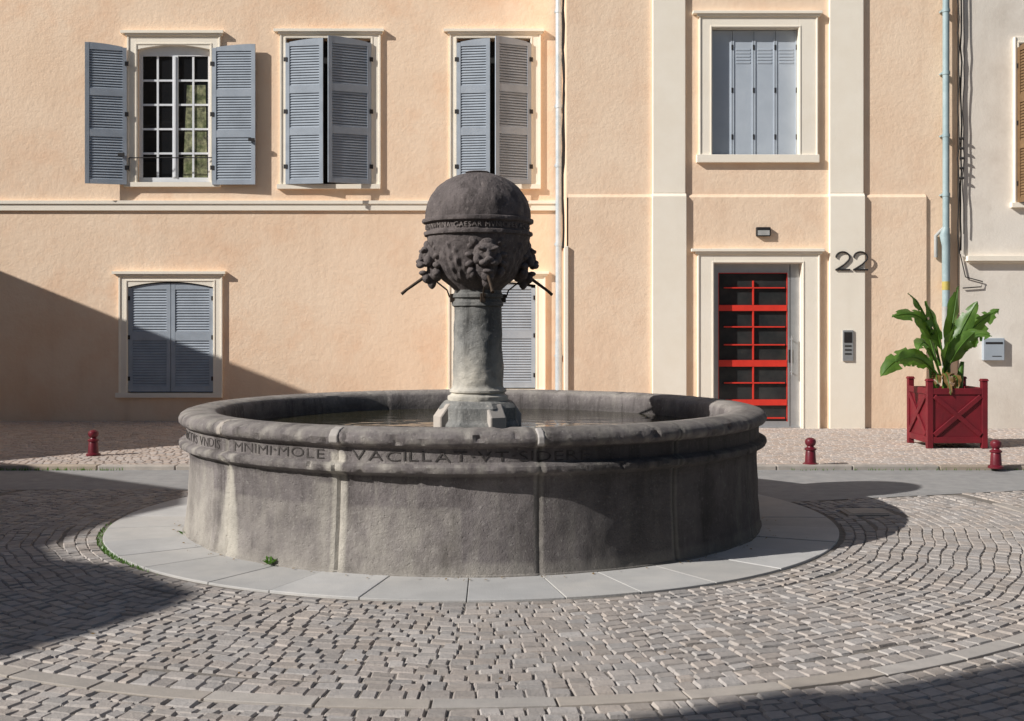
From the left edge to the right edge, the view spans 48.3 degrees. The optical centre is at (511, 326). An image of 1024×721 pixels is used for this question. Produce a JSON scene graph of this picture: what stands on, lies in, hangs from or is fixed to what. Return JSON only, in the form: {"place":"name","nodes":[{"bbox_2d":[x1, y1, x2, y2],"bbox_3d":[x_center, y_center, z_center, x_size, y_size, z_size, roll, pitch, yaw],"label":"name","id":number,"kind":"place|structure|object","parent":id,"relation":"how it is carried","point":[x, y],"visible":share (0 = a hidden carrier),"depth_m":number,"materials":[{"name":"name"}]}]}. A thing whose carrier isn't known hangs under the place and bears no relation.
{"place":"outdoors","nodes":[
{"label":"outdoors","id":0,"kind":"place"},
{"bbox_2d":[0,470,1023,501],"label":"road","id":1,"kind":"structure","parent":0,"point":[798,485],"depth_m":11.74,"materials":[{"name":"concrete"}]},
{"bbox_2d":[0,490,1023,720],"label":"ground","id":2,"kind":"structure","parent":0,"point":[842,535],"depth_m":5.98,"materials":[{"name":"grey stone"}]},
{"bbox_2d":[103,494,838,602],"bbox_3d":[-0.310,1.603,9.560,5.860,0.035,5.859,0,0,0],"label":"fountain paving ring","id":3,"kind":"object","parent":2,"relation":"on","point":[803,534],"visible":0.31,"depth_m":7.40,"materials":[{"name":"stone"}]},
{"bbox_2d":[263,556,276,564],"bbox_3d":[-1.612,1.555,7.587,0.109,0.049,0.086,0,0,31],"label":"weed","id":4,"kind":"object","parent":3,"relation":"on","point":[267,561],"visible":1,"depth_m":7.58,"materials":[{"name":"green plant"}]},
{"bbox_2d":[178,170,766,578],"bbox_3d":[-0.307,0.162,9.562,4.766,2.910,4.770,0,0,0],"label":"stone fountain","id":5,"kind":"object","parent":3,"relation":"on","point":[477,470],"visible":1,"depth_m":7.64,"materials":[{"name":"grey stone"}]},
{"bbox_2d":[0,488,1023,720],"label":"plaza cobblestones","id":6,"kind":"structure","parent":2,"relation":"on","point":[867,610],"depth_m":5.90,"materials":[{"name":"stone"}]},
{"bbox_2d":[0,503,1023,709],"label":"paving band","id":7,"kind":"object","parent":2,"relation":"on","point":[971,653],"visible":0.79,"depth_m":4.97,"materials":[{"name":"stone"}]},
{"bbox_2d":[0,464,1023,469],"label":"kerb","id":8,"kind":"structure","parent":2,"relation":"on","point":[759,466],"depth_m":12.66,"materials":[{"name":"stone"}]},
{"bbox_2d":[988,440,1003,468],"bbox_3d":[5.327,1.404,12.581,0.170,0.312,0.170,0,0,0],"label":"bollard","id":9,"kind":"object","parent":8,"relation":"on","point":[995,456],"visible":1,"depth_m":12.53,"materials":[{"name":"metal"}]},
{"bbox_2d":[0,467,1023,571],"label":"grass tufts","id":10,"kind":"object","parent":2,"relation":"on","point":[104,549],"visible":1,"depth_m":8.57,"materials":[{"name":"green plant"}]},
{"bbox_2d":[837,508,894,515],"bbox_3d":[3.040,1.603,9.820,0.400,0.035,0.360,0,0,0],"label":"access cover","id":11,"kind":"object","parent":2,"relation":"on","point":[865,512],"visible":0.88,"depth_m":9.78,"materials":[{"name":"metal"}]},
{"bbox_2d":[0,421,1023,464],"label":"pavement","id":12,"kind":"structure","parent":0,"point":[760,450],"depth_m":14.28,"materials":[{"name":"grey stone"}]},
{"bbox_2d":[86,430,100,455],"bbox_3d":[-5.050,1.404,13.788,0.170,0.312,0.170,0,0,0],"label":"bollard","id":13,"kind":"object","parent":12,"relation":"on","point":[93,447],"visible":1,"depth_m":13.74,"materials":[{"name":"metal"}]},
{"bbox_2d":[0,0,562,420],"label":"walls","id":14,"kind":"structure","parent":12,"relation":"on","point":[316,302],"depth_m":18.80,"materials":[{"name":"beige paint"}]},
{"bbox_2d":[131,282,212,287],"bbox_3d":[-5.612,0.183,18.950,1.407,1.826,0.001,0,0,0],"label":"dark opening","id":15,"kind":"object","parent":14,"relation":"attached to","point":[181,282],"visible":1,"depth_m":18.95,"materials":[{"name":"black"}]},
{"bbox_2d":[139,46,209,181],"bbox_3d":[-5.559,-3.491,18.883,1.192,2.256,0.085,0,0,0],"label":"window","id":16,"kind":"structure","parent":14,"relation":"attached to","point":[174,101],"depth_m":18.90,"materials":[{"name":"paint"}]},
{"bbox_2d":[0,28,555,397],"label":"trim","id":17,"kind":"structure","parent":14,"relation":"attached to","point":[137,40],"depth_m":18.76,"materials":[{"name":"beige paint"}]},
{"bbox_2d":[85,35,535,391],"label":"shutters","id":18,"kind":"object","parent":14,"relation":"attached to","point":[170,337],"visible":0.86,"depth_m":18.70,"materials":[{"name":"paint"}]},
{"bbox_2d":[118,138,254,170],"bbox_3d":[-5.580,-2.805,18.684,2.753,0.530,0.089,0,0,0],"label":"window guard","id":19,"kind":"object","parent":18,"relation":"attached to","point":[123,153],"visible":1,"depth_m":18.71,"materials":[{"name":"metal"}]},
{"bbox_2d":[289,41,370,183],"bbox_3d":[-3.013,-3.528,18.950,1.386,2.395,0.001,0,0,0],"label":"dark opening","id":20,"kind":"object","parent":14,"relation":"attached to","point":[326,112],"visible":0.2,"depth_m":18.95,"materials":[{"name":"black"}]},
{"bbox_2d":[458,41,529,183],"bbox_3d":[-0.301,-3.528,18.950,1.203,2.395,0.001,0,0,0],"label":"dark opening","id":21,"kind":"object","parent":14,"relation":"attached to","point":[492,107],"visible":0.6,"depth_m":18.95,"materials":[{"name":"black"}]},
{"bbox_2d":[509,283,534,287],"bbox_3d":[-0.274,0.150,18.950,1.321,1.762,0.001,0,0,0],"label":"dark opening","id":22,"kind":"object","parent":14,"relation":"attached to","point":[531,286],"visible":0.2,"depth_m":18.95,"materials":[{"name":"black"}]},
{"bbox_2d":[554,0,562,389],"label":"drainpipe","id":23,"kind":"object","parent":14,"relation":"attached to","point":[558,355],"visible":0.8,"depth_m":18.65,"materials":[{"name":"metal"}]},
{"bbox_2d":[563,0,957,428],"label":"walls","id":24,"kind":"structure","parent":12,"relation":"on","point":[608,149],"depth_m":17.50,"materials":[{"name":"beige paint"}]},
{"bbox_2d":[564,246,567,389],"bbox_3d":[0.830,0.165,17.431,0.060,2.770,0.043,0,0,0],"label":"cable trunking","id":25,"kind":"object","parent":24,"relation":"attached to","point":[565,317],"visible":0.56,"depth_m":17.41,"materials":[{"name":"beige paint"}]},
{"bbox_2d":[714,264,799,427],"bbox_3d":[3.750,0.306,17.569,1.340,2.528,0.182,0,0,0],"label":"red barred door","id":26,"kind":"structure","parent":24,"relation":"attached to","point":[757,335],"depth_m":17.59,"materials":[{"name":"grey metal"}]},
{"bbox_2d":[691,10,824,428],"bbox_3d":[3.740,-1.620,17.497,2.020,6.380,0.285,0,0,0],"label":"door and window trim","id":27,"kind":"structure","parent":24,"relation":"attached to","point":[805,22],"depth_m":17.42,"materials":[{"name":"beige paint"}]},
{"bbox_2d":[712,30,796,153],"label":"folding shutters","id":28,"kind":"object","parent":27,"relation":"attached to","point":[754,91],"visible":0.97,"depth_m":17.59,"materials":[{"name":"paint"}]},
{"bbox_2d":[652,0,864,428],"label":"pilasters","id":29,"kind":"object","parent":24,"relation":"attached to","point":[846,194],"visible":0.83,"depth_m":17.40,"materials":[{"name":"beige paint"}]},
{"bbox_2d":[842,330,852,360],"bbox_3d":[5.110,0.295,17.384,0.160,0.470,0.029,0,0,0],"label":"intercom panel","id":30,"kind":"object","parent":29,"relation":"attached to","point":[847,345],"visible":1,"depth_m":17.38,"materials":[{"name":"grey metal"}]},
{"bbox_2d":[835,251,867,270],"bbox_3d":[5.168,-0.995,17.385,0.503,0.296,0.026,0,0,0],"label":"house number","id":31,"kind":"object","parent":29,"relation":"attached to","point":[845,263],"visible":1,"depth_m":17.38,"materials":[{"name":"metal"}]},
{"bbox_2d":[756,227,770,235],"bbox_3d":[3.830,-1.440,17.420,0.220,0.140,0.068,0,0,0],"label":"wall lamp","id":32,"kind":"object","parent":24,"relation":"attached to","point":[763,231],"visible":1,"depth_m":17.39,"materials":[{"name":"metal"}]},
{"bbox_2d":[561,0,982,288],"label":"facade cables","id":33,"kind":"object","parent":24,"relation":"attached to","point":[961,178],"visible":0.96,"depth_m":17.37,"materials":[{"name":"rubber"}]},
{"bbox_2d":[934,0,949,367],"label":"drainpipe","id":34,"kind":"object","parent":24,"relation":"attached to","point":[944,232],"visible":0.91,"depth_m":17.34,"materials":[{"name":"grey plastic"}]},
{"bbox_2d":[803,438,817,464],"bbox_3d":[3.347,1.404,12.817,0.170,0.312,0.170,0,0,0],"label":"bollard","id":35,"kind":"object","parent":12,"relation":"on","point":[810,453],"visible":0.99,"depth_m":12.77,"materials":[{"name":"metal"}]},
{"bbox_2d":[906,376,988,448],"bbox_3d":[5.675,1.115,14.935,0.790,0.890,0.791,0,0,0],"label":"wooden planter","id":36,"kind":"object","parent":12,"relation":"on","point":[940,414],"visible":0.91,"depth_m":14.57,"materials":[{"name":"red paint"}]},
{"bbox_2d":[880,286,998,394],"bbox_3d":[5.556,0.173,14.851,1.637,1.405,0.649,0,0,-8],"label":"banana plant","id":37,"kind":"object","parent":36,"relation":"on","point":[963,333],"visible":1,"depth_m":14.80,"materials":[{"name":"green plant"}]},
{"bbox_2d":[957,0,1023,428],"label":"walls","id":38,"kind":"structure","parent":12,"relation":"on","point":[993,223],"depth_m":17.42,"materials":[{"name":"beige paint"}]},
{"bbox_2d":[982,338,1003,359],"bbox_3d":[7.320,0.350,17.388,0.320,0.340,0.084,0,0,0],"label":"letter box","id":39,"kind":"object","parent":38,"relation":"attached to","point":[992,348],"visible":0.91,"depth_m":17.35,"materials":[{"name":"grey metal"}]},
{"bbox_2d":[965,37,1023,262],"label":"trim","id":40,"kind":"structure","parent":38,"relation":"attached to","point":[1017,41],"depth_m":17.37,"materials":[{"name":"beige paint"}]},
{"bbox_2d":[1017,43,1023,201],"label":"shutters","id":41,"kind":"object","parent":38,"relation":"attached to","point":[1020,123],"visible":1,"depth_m":17.32,"materials":[{"name":"brown wood"}]}
]}

